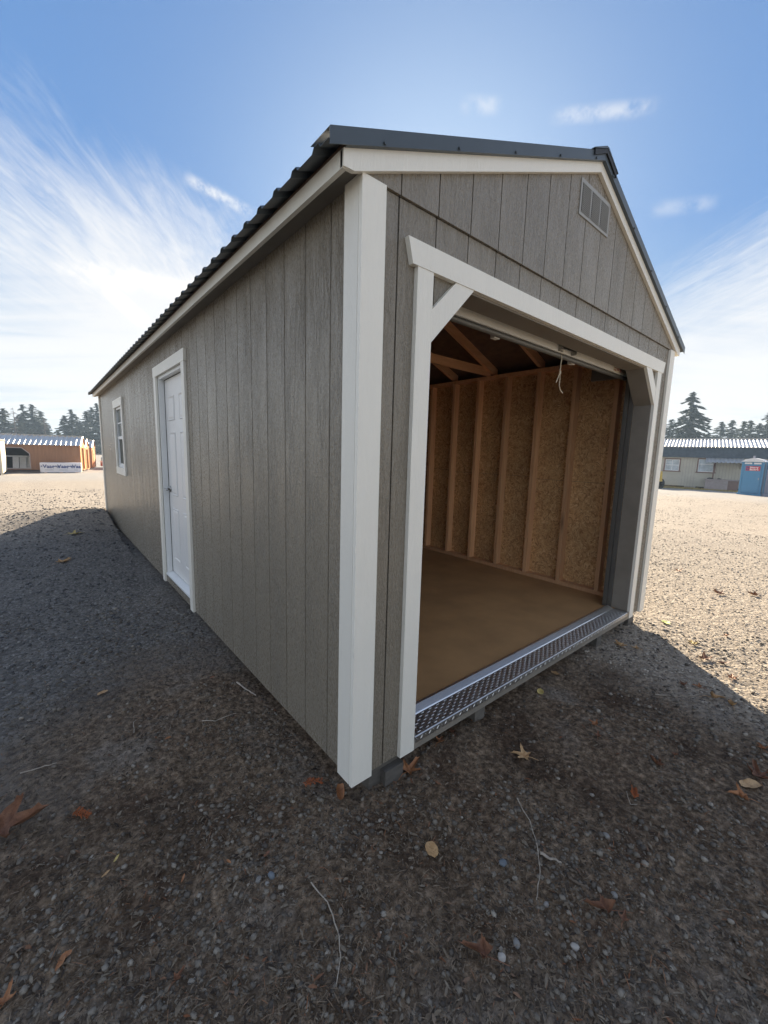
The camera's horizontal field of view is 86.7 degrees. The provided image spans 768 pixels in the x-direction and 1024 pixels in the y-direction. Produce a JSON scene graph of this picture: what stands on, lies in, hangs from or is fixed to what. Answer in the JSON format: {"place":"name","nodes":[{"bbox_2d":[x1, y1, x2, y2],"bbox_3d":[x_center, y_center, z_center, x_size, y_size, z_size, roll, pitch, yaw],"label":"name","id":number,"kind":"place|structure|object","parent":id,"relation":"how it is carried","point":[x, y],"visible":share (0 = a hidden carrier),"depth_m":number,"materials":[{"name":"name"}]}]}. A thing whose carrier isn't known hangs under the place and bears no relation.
{"place":"outdoors","nodes":[
{"label":"outdoors","id":0,"kind":"place"},
{"bbox_2d":[0,489,140,680],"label":"gravel","id":1,"kind":"structure","parent":0,"point":[58,617],"depth_m":4.30,"materials":[{"name":"grey gravel"}]},
{"bbox_2d":[0,454,767,1023],"bbox_3d":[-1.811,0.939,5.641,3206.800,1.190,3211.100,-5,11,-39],"label":"ground","id":2,"kind":"structure","parent":0,"point":[148,584],"depth_m":1.87,"materials":[{"name":"grey gravel"}]},
{"bbox_2d":[0,439,6,474],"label":"cream shed","id":3,"kind":"structure","parent":2,"relation":"on","point":[3,466],"depth_m":26.44,"materials":[{"name":"white wood"}]},
{"bbox_2d":[0,977,15,1008],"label":"fallen leaf","id":4,"kind":"object","parent":2,"relation":"on","point":[5,998],"visible":1,"depth_m":1.12,"materials":[{"name":"brown plant"}]},
{"bbox_2d":[0,408,28,434],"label":"conifer tree","id":5,"kind":"object","parent":2,"relation":"on","point":[6,423],"visible":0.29,"depth_m":95.28,"materials":[{"name":"green plant"}]},
{"bbox_2d":[9,408,21,434],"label":"conifer tree","id":6,"kind":"object","parent":2,"relation":"on","point":[14,420],"visible":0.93,"depth_m":93.54,"materials":[{"name":"green plant"}]},
{"bbox_2d":[12,419,32,434],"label":"conifer tree","id":7,"kind":"object","parent":2,"relation":"on","point":[22,422],"visible":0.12,"depth_m":99.41,"materials":[{"name":"green plant"}]},
{"bbox_2d":[0,793,48,837],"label":"fallen leaf","id":8,"kind":"object","parent":2,"relation":"on","point":[10,816],"visible":1,"depth_m":1.61,"materials":[{"name":"brown plant"}]},
{"bbox_2d":[12,404,38,434],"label":"conifer tree","id":9,"kind":"object","parent":2,"relation":"on","point":[22,416],"visible":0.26,"depth_m":101.72,"materials":[{"name":"green plant"}]},
{"bbox_2d":[20,762,56,773],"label":"twig","id":10,"kind":"object","parent":2,"relation":"on","point":[37,768],"visible":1,"depth_m":1.89,"materials":[{"name":"grey wood"}]},
{"bbox_2d":[26,404,51,435],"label":"conifer tree","id":11,"kind":"object","parent":2,"relation":"on","point":[34,420],"visible":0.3,"depth_m":105.26,"materials":[{"name":"green plant"}]},
{"bbox_2d":[0,433,86,469],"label":"orange shed","id":12,"kind":"structure","parent":2,"relation":"on","point":[60,448],"depth_m":31.73,"materials":[{"name":"brown wood"}]},
{"bbox_2d":[13,457,18,467],"bbox_3d":[-28.282,-3.783,31.250,0.360,0.920,0.031,-3,-5,-30],"label":"white panel","id":13,"kind":"object","parent":12,"relation":"on","point":[15,462],"visible":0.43,"depth_m":31.24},
{"bbox_2d":[19,457,26,467],"bbox_3d":[-28.010,-3.820,31.561,0.400,0.920,0.031,-3,-5,-30],"label":"white panel","id":14,"kind":"object","parent":12,"relation":"on","point":[22,462],"visible":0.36,"depth_m":31.55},
{"bbox_2d":[26,457,29,467],"bbox_3d":[-27.829,-3.851,31.812,0.300,0.920,0.031,-3,-5,-30],"label":"white panel","id":15,"kind":"object","parent":12,"relation":"on","point":[28,462],"visible":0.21,"depth_m":31.80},
{"bbox_2d":[35,411,52,435],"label":"conifer tree","id":16,"kind":"object","parent":2,"relation":"on","point":[40,414],"visible":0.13,"depth_m":108.48,"materials":[{"name":"green plant"}]},
{"bbox_2d":[55,955,65,970],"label":"fallen leaf","id":17,"kind":"object","parent":2,"relation":"on","point":[60,963],"visible":1,"depth_m":1.18,"materials":[{"name":"brown plant"}]},
{"bbox_2d":[40,462,81,472],"bbox_3d":[-24.732,-3.366,31.215,2.465,0.833,0.770,-3,10,-31],"label":"banner","id":18,"kind":"object","parent":2,"relation":"on","point":[46,467],"visible":1,"depth_m":30.90,"materials":[{"name":"white fabric"}]},
{"bbox_2d":[55,557,70,562],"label":"fallen leaf","id":19,"kind":"object","parent":2,"relation":"on","point":[64,560],"visible":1,"depth_m":5.15,"materials":[{"name":"brown plant"}]},
{"bbox_2d":[38,439,89,468],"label":"orange shed","id":20,"kind":"structure","parent":2,"relation":"on","point":[87,446],"depth_m":37.74,"materials":[{"name":"brown wood"}]},
{"bbox_2d":[58,949,71,961],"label":"fallen leaf","id":21,"kind":"object","parent":2,"relation":"on","point":[67,953],"visible":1,"depth_m":1.20,"materials":[{"name":"brown plant"}]},
{"bbox_2d":[56,415,76,436],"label":"conifer tree","id":22,"kind":"object","parent":2,"relation":"on","point":[65,432],"visible":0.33,"depth_m":105.46,"materials":[{"name":"green plant"}]},
{"bbox_2d":[54,409,97,453],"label":"conifer tree","id":23,"kind":"object","parent":2,"relation":"on","point":[72,421],"visible":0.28,"depth_m":108.37,"materials":[{"name":"green plant"}]},
{"bbox_2d":[72,806,91,818],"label":"cedar sprig","id":24,"kind":"object","parent":2,"relation":"on","point":[81,811],"visible":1,"depth_m":1.66,"materials":[{"name":"brown plant"}]},
{"bbox_2d":[73,425,96,453],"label":"conifer tree","id":25,"kind":"object","parent":2,"relation":"on","point":[83,431],"visible":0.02,"depth_m":112.30,"materials":[{"name":"green plant"}]},
{"bbox_2d":[79,411,97,436],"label":"conifer tree","id":26,"kind":"object","parent":2,"relation":"on","point":[85,422],"visible":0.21,"depth_m":115.03,"materials":[{"name":"green plant"}]},
{"bbox_2d":[81,407,100,438],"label":"conifer tree","id":27,"kind":"object","parent":2,"relation":"on","point":[89,412],"visible":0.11,"depth_m":117.95,"materials":[{"name":"green plant"}]},
{"bbox_2d":[81,403,101,453],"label":"conifer tree","id":28,"kind":"object","parent":2,"relation":"on","point":[97,442],"visible":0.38,"depth_m":107.39,"materials":[{"name":"green plant"}]},
{"bbox_2d":[88,440,95,467],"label":"orange shed","id":29,"kind":"structure","parent":2,"relation":"on","point":[92,453],"depth_m":40.44,"materials":[{"name":"brown wood"}]},
{"bbox_2d":[168,964,185,989],"bbox_3d":[-0.593,1.329,1.165,0.027,0.019,0.059,10,11,44],"label":"fallen leaf","id":30,"kind":"object","parent":2,"relation":"on","point":[177,976],"visible":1,"depth_m":1.17,"materials":[{"name":"brown plant"}]},
{"bbox_2d":[236,681,255,695],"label":"twig","id":31,"kind":"object","parent":2,"relation":"on","point":[237,682],"visible":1,"depth_m":2.57,"materials":[{"name":"grey wood"}]},
{"bbox_2d":[255,876,260,883],"bbox_3d":[-0.444,1.301,1.439,0.022,0.018,0.020,-2,9,-26],"label":"stone","id":32,"kind":"object","parent":2,"relation":"on","point":[258,879],"visible":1,"depth_m":1.43,"materials":[{"name":"grey stone"}]},
{"bbox_2d":[268,871,274,879],"bbox_3d":[-0.401,1.291,1.444,0.023,0.021,0.025,-1,9,-20],"label":"stone","id":33,"kind":"object","parent":2,"relation":"on","point":[271,875],"visible":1,"depth_m":1.44,"materials":[{"name":"grey stone"}]},
{"bbox_2d":[303,777,322,785],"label":"cedar sprig","id":34,"kind":"object","parent":2,"relation":"on","point":[311,780],"visible":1,"depth_m":1.88,"materials":[{"name":"brown plant"}]},
{"bbox_2d":[310,882,340,983],"bbox_3d":[-0.176,1.322,1.302,0.047,0.016,0.295,-2,9,-24],"label":"twig","id":35,"kind":"object","parent":2,"relation":"on","point":[334,924],"visible":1,"depth_m":1.31,"materials":[{"name":"grey wood"}]},
{"bbox_2d":[337,783,343,799],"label":"fallen leaf","id":36,"kind":"object","parent":2,"relation":"on","point":[340,791],"visible":1,"depth_m":1.83,"materials":[{"name":"brown plant"}]},
{"bbox_2d":[361,756,402,789],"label":"support block","id":37,"kind":"structure","parent":2,"relation":"on","point":[388,772],"depth_m":1.90,"materials":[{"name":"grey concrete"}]},
{"bbox_2d":[0,591,767,1023],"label":"pebbles","id":38,"kind":"object","parent":2,"relation":"on","point":[164,1007],"visible":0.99,"depth_m":1.44,"materials":[{"name":"gravel"}]},
{"bbox_2d":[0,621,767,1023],"bbox_3d":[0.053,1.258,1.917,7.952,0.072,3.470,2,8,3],"label":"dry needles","id":39,"kind":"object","parent":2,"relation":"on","point":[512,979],"visible":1,"depth_m":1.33,"materials":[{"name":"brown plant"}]},
{"bbox_2d":[88,124,684,787],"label":"storage shed","id":40,"kind":"structure","parent":2,"relation":"on","point":[382,420],"depth_m":2.33,"materials":[{"name":"beige wood"}]},
{"bbox_2d":[112,396,126,475],"bbox_3d":[-3.996,-1.138,6.198,0.081,1.128,0.915,-5,11,-39],"label":"window","id":41,"kind":"structure","parent":40,"relation":"in","point":[118,419],"depth_m":6.30,"materials":[{"name":"white plastic"}]},
{"bbox_2d":[164,373,189,585],"bbox_3d":[-1.936,-0.287,3.838,0.103,1.945,0.895,-5,11,-39],"label":"entry door","id":42,"kind":"structure","parent":40,"relation":"in","point":[173,395],"depth_m":3.92,"materials":[{"name":"white metal"}]},
{"bbox_2d":[449,307,633,606],"bbox_3d":[0.973,-0.280,2.902,2.660,2.461,0.433,-5,11,-39],"label":"roll up door","id":43,"kind":"structure","parent":40,"relation":"in","point":[601,371],"depth_m":3.25,"materials":[{"name":"silver metal"}]},
{"bbox_2d":[399,757,420,778],"bbox_3d":[0.123,1.238,1.971,0.139,0.030,0.108,0,8,-13],"label":"fallen leaf","id":44,"kind":"object","parent":2,"relation":"on","point":[410,768],"visible":0.94,"depth_m":1.98,"materials":[{"name":"brown plant"}]},
{"bbox_2d":[425,841,438,857],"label":"fallen leaf","id":45,"kind":"object","parent":2,"relation":"on","point":[429,846],"visible":1,"depth_m":1.57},
{"bbox_2d":[435,736,443,746],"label":"fallen leaf","id":46,"kind":"object","parent":2,"relation":"on","point":[440,739],"visible":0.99,"depth_m":2.15,"materials":[{"name":"brown plant"}]},
{"bbox_2d":[459,933,509,965],"bbox_3d":[0.301,1.321,1.232,0.157,0.049,0.048,5,9,19],"label":"fallen leaf","id":47,"kind":"object","parent":2,"relation":"on","point":[484,948],"visible":1,"depth_m":1.24,"materials":[{"name":"brown plant"}]},
{"bbox_2d":[498,952,505,963],"bbox_3d":[0.358,1.354,1.237,0.025,0.025,0.029,1,8,-7],"label":"stone","id":48,"kind":"object","parent":2,"relation":"on","point":[501,957],"visible":0.98,"depth_m":1.23,"materials":[{"name":"white stone"}]},
{"bbox_2d":[499,858,506,866],"bbox_3d":[0.449,1.328,1.539,0.031,0.022,0.025,-4,10,-36],"label":"stone","id":49,"kind":"object","parent":2,"relation":"on","point":[502,862],"visible":1,"depth_m":1.53,"materials":[{"name":"stone"}]},
{"bbox_2d":[513,937,520,949],"bbox_3d":[0.417,1.362,1.282,0.025,0.020,0.025,-4,10,-35],"label":"stone","id":50,"kind":"object","parent":2,"relation":"on","point":[516,941],"visible":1,"depth_m":1.28,"materials":[{"name":"grey stone"}]},
{"bbox_2d":[511,742,538,760],"bbox_3d":[0.721,1.244,2.102,0.113,0.034,0.107,0,8,-11],"label":"fallen leaf","id":51,"kind":"object","parent":2,"relation":"on","point":[523,754],"visible":1,"depth_m":2.11,"materials":[{"name":"beige plant"}]},
{"bbox_2d":[517,798,540,899],"bbox_3d":[0.584,1.316,1.611,0.047,0.021,0.415,3,8,9],"label":"twig","id":52,"kind":"object","parent":2,"relation":"on","point":[536,844],"visible":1,"depth_m":1.61,"materials":[{"name":"grey wood"}]},
{"bbox_2d":[537,688,543,693],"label":"fallen leaf","id":53,"kind":"object","parent":2,"relation":"on","point":[540,691],"visible":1,"depth_m":2.68,"materials":[{"name":"plant"}]},
{"bbox_2d":[543,901,548,907],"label":"stone","id":54,"kind":"object","parent":2,"relation":"on","point":[546,904],"visible":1,"depth_m":1.41,"materials":[{"name":"grey stone"}]},
{"bbox_2d":[540,851,561,862],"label":"twig","id":55,"kind":"object","parent":2,"relation":"on","point":[546,856],"visible":1,"depth_m":1.56,"materials":[{"name":"grey wood"}]},
{"bbox_2d":[570,942,579,951],"bbox_3d":[0.603,1.376,1.286,0.031,0.017,0.022,-2,1,14],"label":"stone","id":56,"kind":"object","parent":2,"relation":"on","point":[575,946],"visible":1,"depth_m":1.28,"materials":[{"name":"white stone"}]},
{"bbox_2d":[568,876,588,888],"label":"twig","id":57,"kind":"object","parent":2,"relation":"on","point":[575,881],"visible":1,"depth_m":1.46,"materials":[{"name":"grey wood"}]},
{"bbox_2d":[589,719,602,729],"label":"fallen leaf","id":58,"kind":"object","parent":2,"relation":"on","point":[595,723],"visible":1,"depth_m":2.36,"materials":[{"name":"brown plant"}]},
{"bbox_2d":[603,832,609,839],"bbox_3d":[0.895,1.302,1.637,0.022,0.018,0.028,-8,17,-22],"label":"stone","id":59,"kind":"object","parent":2,"relation":"on","point":[606,835],"visible":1,"depth_m":1.63,"materials":[{"name":"grey stone"}]},
{"bbox_2d":[583,894,631,913],"bbox_3d":[0.752,1.327,1.371,0.161,0.044,0.058,5,9,23],"label":"fallen leaf","id":60,"kind":"object","parent":2,"relation":"on","point":[605,904],"visible":1,"depth_m":1.38,"materials":[{"name":"brown plant"}]},
{"bbox_2d":[611,891,617,898],"bbox_3d":[0.806,1.342,1.425,0.023,0.017,0.021,8,11,39],"label":"stone","id":61,"kind":"object","parent":2,"relation":"on","point":[614,893],"visible":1,"depth_m":1.42,"materials":[{"name":"grey stone"}]},
{"bbox_2d":[614,639,626,649],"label":"fallen leaf","id":62,"kind":"object","parent":2,"relation":"on","point":[620,644],"visible":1,"depth_m":3.40,"materials":[{"name":"brown plant"}]},
{"bbox_2d":[618,908,629,928],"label":"fallen leaf","id":63,"kind":"object","parent":2,"relation":"on","point":[623,916],"visible":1,"depth_m":1.35,"materials":[{"name":"brown plant"}]},
{"bbox_2d":[617,615,633,625],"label":"support block","id":64,"kind":"structure","parent":2,"relation":"on","point":[629,621],"depth_m":3.81,"materials":[{"name":"grey concrete"}]},
{"bbox_2d":[630,785,638,798],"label":"fallen leaf","id":65,"kind":"object","parent":2,"relation":"on","point":[633,792],"visible":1,"depth_m":1.87,"materials":[{"name":"brown plant"}]},
{"bbox_2d":[650,755,665,769],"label":"fallen leaf","id":66,"kind":"object","parent":2,"relation":"on","point":[658,762],"visible":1,"depth_m":2.07,"materials":[{"name":"brown plant"}]},
{"bbox_2d":[658,471,664,487],"bbox_3d":[21.288,-2.751,33.236,1.300,1.410,2.970,1,8,-2],"label":"yellow loader","id":67,"kind":"object","parent":2,"relation":"on","point":[661,482],"visible":0.13,"depth_m":31.84,"materials":[{"name":"paint"}]},
{"bbox_2d":[575,493,767,710],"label":"gravel","id":68,"kind":"structure","parent":2,"relation":"on","point":[745,624],"depth_m":4.12,"materials":[{"name":"beige gravel"}]},
{"bbox_2d":[665,419,677,437],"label":"conifer tree","id":69,"kind":"object","parent":2,"relation":"on","point":[670,433],"visible":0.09,"depth_m":103.22,"materials":[{"name":"green plant"}]},
{"bbox_2d":[655,693,706,696],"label":"twig","id":70,"kind":"object","parent":2,"relation":"on","point":[680,696],"visible":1,"depth_m":2.68,"materials":[{"name":"grey wood"}]},
{"bbox_2d":[665,392,712,457],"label":"conifer tree","id":71,"kind":"object","parent":2,"relation":"on","point":[693,413],"visible":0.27,"depth_m":82.31,"materials":[{"name":"green plant"}]},
{"bbox_2d":[663,486,737,491],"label":"dry grass","id":72,"kind":"structure","parent":2,"relation":"on","point":[702,488],"depth_m":32.88,"materials":[{"name":"plant"}]},
{"bbox_2d":[692,651,712,658],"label":"fallen leaf","id":73,"kind":"object","parent":2,"relation":"on","point":[704,656],"visible":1,"depth_m":3.20,"materials":[{"name":"brown plant"}]},
{"bbox_2d":[699,691,725,698],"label":"fallen leaf","id":74,"kind":"object","parent":2,"relation":"on","point":[713,695],"visible":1,"depth_m":2.65,"materials":[{"name":"brown plant"}]},
{"bbox_2d":[661,438,767,488],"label":"long building","id":75,"kind":"structure","parent":2,"relation":"on","point":[680,467],"depth_m":34.25,"materials":[{"name":"metal"}]},
{"bbox_2d":[663,458,680,471],"bbox_3d":[24.994,-4.084,35.277,1.280,1.140,0.120,8,10,37],"label":"window","id":76,"kind":"structure","parent":75,"relation":"in","point":[672,464],"depth_m":35.27,"materials":[{"name":"grey glass"}]},
{"bbox_2d":[695,458,715,473],"bbox_3d":[26.849,-3.852,33.886,1.340,1.220,0.120,8,10,37],"label":"window","id":77,"kind":"structure","parent":75,"relation":"in","point":[702,467],"depth_m":33.97,"materials":[{"name":"grey glass"}]},
{"bbox_2d":[706,458,743,477],"bbox_3d":[27.314,-3.430,32.737,2.380,1.898,1.295,8,10,37],"label":"awning","id":78,"kind":"object","parent":75,"relation":"attached to","point":[727,460],"visible":0.94,"depth_m":32.66,"materials":[{"name":"grey metal"}]},
{"bbox_2d":[713,589,724,595],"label":"fallen leaf","id":79,"kind":"object","parent":2,"relation":"on","point":[718,592],"visible":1,"depth_m":4.71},
{"bbox_2d":[704,478,739,490],"bbox_3d":[27.304,-2.142,32.974,2.200,1.000,0.780,8,10,37],"label":"storage box","id":80,"kind":"object","parent":2,"relation":"on","point":[723,484],"visible":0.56,"depth_m":32.69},
{"bbox_2d":[711,422,732,437],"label":"conifer tree","id":81,"kind":"object","parent":2,"relation":"on","point":[721,429],"visible":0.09,"depth_m":104.25,"materials":[{"name":"green plant"}]},
{"bbox_2d":[722,420,740,437],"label":"conifer tree","id":82,"kind":"object","parent":2,"relation":"on","point":[732,423],"visible":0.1,"depth_m":105.19,"materials":[{"name":"green plant"}]},
{"bbox_2d":[728,698,736,709],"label":"fallen leaf","id":83,"kind":"object","parent":2,"relation":"on","point":[731,702],"visible":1,"depth_m":2.57,"materials":[{"name":"brown plant"}]},
{"bbox_2d":[733,421,751,437],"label":"conifer tree","id":84,"kind":"object","parent":2,"relation":"on","point":[743,432],"visible":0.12,"depth_m":96.36,"materials":[{"name":"green plant"}]},
{"bbox_2d":[728,782,758,802],"bbox_3d":[1.630,1.275,1.847,0.118,0.052,0.062,7,10,31],"label":"fallen leaf","id":85,"kind":"object","parent":2,"relation":"on","point":[739,792],"visible":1,"depth_m":1.86,"materials":[{"name":"brown plant"}]},
{"bbox_2d":[741,420,758,437],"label":"conifer tree","id":86,"kind":"object","parent":2,"relation":"on","point":[751,428],"visible":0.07,"depth_m":97.47,"materials":[{"name":"green plant"}]},
{"bbox_2d":[739,778,761,787],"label":"fallen leaf","id":87,"kind":"object","parent":2,"relation":"on","point":[749,783],"visible":1,"depth_m":1.94,"materials":[{"name":"beige plant"}]},
{"bbox_2d":[736,456,767,495],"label":"portable toilet","id":88,"kind":"object","parent":2,"relation":"on","point":[753,475],"visible":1,"depth_m":26.75,"materials":[{"name":"plastic"}]},
{"bbox_2d":[740,465,761,491],"bbox_3d":[24.163,-2.200,26.780,0.049,1.700,0.880,-5,10,-38],"label":"door","id":89,"kind":"structure","parent":88,"relation":"in","point":[750,479],"depth_m":26.80,"materials":[{"name":"plastic"}]},
{"bbox_2d":[747,759,767,787],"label":"fallen leaf","id":90,"kind":"object","parent":2,"relation":"on","point":[756,772],"visible":1,"depth_m":2.01,"materials":[{"name":"brown plant"}]},
{"bbox_2d":[754,423,767,437],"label":"conifer tree","id":91,"kind":"object","parent":2,"relation":"on","point":[761,430],"visible":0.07,"depth_m":98.63,"materials":[{"name":"green plant"}]},
{"bbox_2d":[756,742,767,752],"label":"fallen leaf","id":92,"kind":"object","parent":2,"relation":"on","point":[762,747],"visible":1,"depth_m":2.17,"materials":[{"name":"brown plant"}]},
{"bbox_2d":[757,415,767,435],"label":"conifer tree","id":93,"kind":"object","parent":2,"relation":"on","point":[766,425],"visible":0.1,"depth_m":99.93,"materials":[{"name":"green plant"}]},
{"bbox_2d":[762,470,767,495],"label":"portable toilet","id":94,"kind":"object","parent":2,"relation":"on","point":[766,489],"visible":0.93,"depth_m":26.31,"materials":[{"name":"plastic"}]},
{"bbox_2d":[0,0,767,437],"label":"sky","id":95,"kind":"structure","parent":0,"point":[138,137],"materials":[{"name":"blue"}]}
]}

